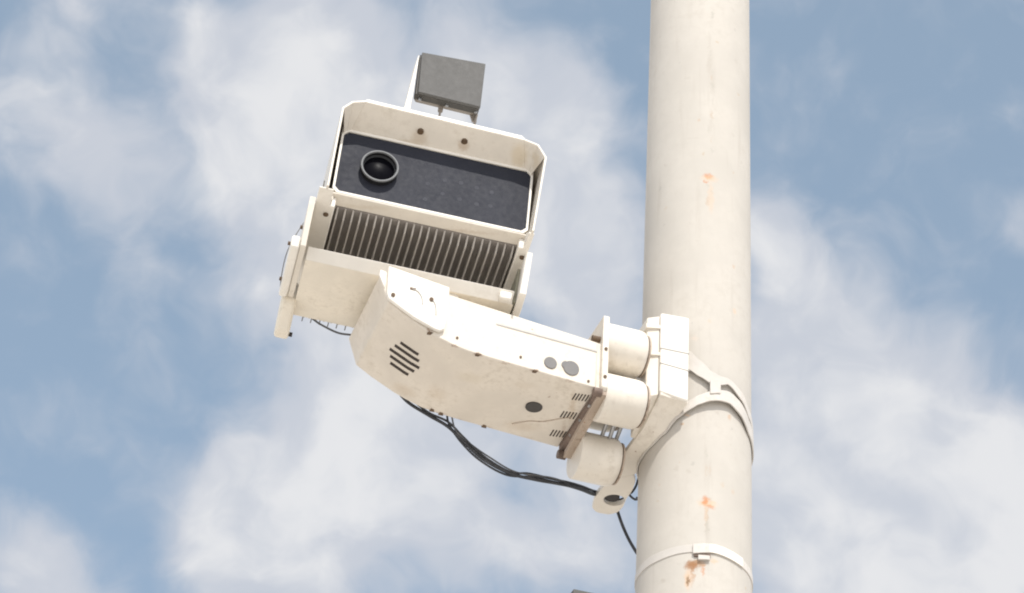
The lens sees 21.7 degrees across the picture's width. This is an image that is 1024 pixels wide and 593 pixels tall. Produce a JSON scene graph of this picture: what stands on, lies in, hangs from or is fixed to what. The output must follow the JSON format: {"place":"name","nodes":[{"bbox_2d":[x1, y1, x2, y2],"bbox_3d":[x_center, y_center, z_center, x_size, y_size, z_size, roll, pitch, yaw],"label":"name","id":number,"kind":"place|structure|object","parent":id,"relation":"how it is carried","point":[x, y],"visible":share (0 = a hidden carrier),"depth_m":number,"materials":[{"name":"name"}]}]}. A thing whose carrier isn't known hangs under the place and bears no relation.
{"place":"outdoors","nodes":[
{"label":"outdoors","id":0,"kind":"place"},
{"bbox_2d":[0,0,1023,592],"label":"sky","id":1,"kind":"structure","parent":0,"point":[161,161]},
{"label":"ground","id":2,"kind":"structure","parent":0,"visible":0},
{"bbox_2d":[635,0,751,592],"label":"steel pole","id":3,"kind":"object","parent":2,"relation":"on","point":[695,477],"visible":0.88,"depth_m":8.00,"materials":[{"name":"metal"}]},
{"bbox_2d":[571,589,589,592],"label":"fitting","id":4,"kind":"object","parent":3,"relation":"attached to","point":[576,591],"visible":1,"depth_m":7.45,"materials":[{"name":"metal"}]},
{"bbox_2d":[592,314,753,513],"bbox_3d":[0.496,0.382,7.902,0.395,0.404,0.538,12,-36,-11],"label":"mounting bracket","id":5,"kind":"object","parent":3,"relation":"attached to","point":[673,361],"visible":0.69,"depth_m":7.70,"materials":[{"name":"metal"}]},
{"bbox_2d":[349,266,651,485],"bbox_3d":[-0.042,0.236,7.596,0.820,0.397,0.338,14,-36,-14],"label":"support arm","id":6,"kind":"object","parent":5,"relation":"attached to","point":[439,349],"visible":1,"depth_m":7.54},
{"bbox_2d":[274,99,546,338],"bbox_3d":[-0.320,-0.127,7.792,0.701,0.565,0.667,9,-35,-8],"label":"traffic camera","id":7,"kind":"object","parent":6,"relation":"on","point":[452,204],"visible":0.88,"depth_m":7.64,"materials":[{"name":"beige paint"}]},
{"bbox_2d":[312,319,350,335],"bbox_3d":[-0.527,0.082,7.744,0.203,0.077,0.018,9,-35,-9],"label":"cable","id":8,"kind":"object","parent":7,"relation":"hanging from","point":[326,327],"visible":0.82,"depth_m":7.74,"materials":[{"name":"black rubber"}]},
{"bbox_2d":[335,133,529,230],"bbox_3d":[-0.225,-0.328,7.644,0.561,0.251,0.004,9,-35,-8],"label":"window","id":9,"kind":"structure","parent":7,"relation":"in","point":[425,179],"depth_m":7.65,"materials":[{"name":"glass"}]},
{"bbox_2d":[332,124,533,244],"bbox_3d":[-0.227,-0.328,7.662,0.577,0.318,0.043,9,-35,-8],"label":"window frame","id":10,"kind":"structure","parent":7,"relation":"in","point":[343,199],"depth_m":7.59,"materials":[{"name":"paint"}]},
{"bbox_2d":[404,52,484,124],"bbox_3d":[-0.204,-0.582,7.798,0.230,0.255,0.072,9,-35,-8],"label":"radar box","id":11,"kind":"object","parent":7,"relation":"on","point":[449,83],"visible":0.96,"depth_m":7.79,"materials":[{"name":"metal"}]},
{"bbox_2d":[400,396,595,495],"bbox_3d":[-0.028,0.433,7.755,0.801,0.231,0.111,23,-40,-26],"label":"cable","id":12,"kind":"object","parent":6,"relation":"attached to","point":[467,445],"visible":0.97,"depth_m":7.69,"materials":[{"name":"black rubber"}]},
{"bbox_2d":[417,405,596,491],"bbox_3d":[-0.012,0.446,7.752,0.729,0.192,0.091,23,-40,-26],"label":"cable","id":13,"kind":"object","parent":6,"relation":"hanging from","point":[470,444],"visible":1,"depth_m":7.69,"materials":[{"name":"black rubber"}]},
{"bbox_2d":[451,417,569,483],"bbox_3d":[-0.007,0.449,7.723,0.412,0.142,0.036,19,-38,-21],"label":"cable","id":14,"kind":"object","parent":6,"relation":"attached to","point":[491,458],"visible":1,"depth_m":7.68,"materials":[{"name":"black rubber"}]},
{"bbox_2d":[446,416,595,492],"bbox_3d":[0.046,0.487,7.761,0.588,0.160,0.080,25,-40,-27],"label":"cable","id":15,"kind":"object","parent":6,"relation":"attached to","point":[476,457],"visible":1,"depth_m":7.67,"materials":[{"name":"black rubber"}]},
{"bbox_2d":[617,511,635,553],"bbox_3d":[0.382,0.852,7.806,0.205,0.638,0.139,-3,-36,10],"label":"cable","id":16,"kind":"object","parent":5,"relation":"attached to","point":[625,532],"visible":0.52,"depth_m":7.98,"materials":[{"name":"black rubber"}]},
{"bbox_2d":[629,479,637,500],"bbox_3d":[0.361,0.570,7.910,0.034,0.084,0.025,3,-35,0],"label":"cable","id":17,"kind":"object","parent":5,"relation":"attached to","point":[631,496],"visible":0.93,"depth_m":7.91,"materials":[{"name":"black rubber"}]},
{"bbox_2d":[635,543,752,591],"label":"band clamp","id":18,"kind":"object","parent":3,"relation":"attached to","point":[702,552],"visible":0.98,"depth_m":7.42,"materials":[{"name":"metal"}]}
]}

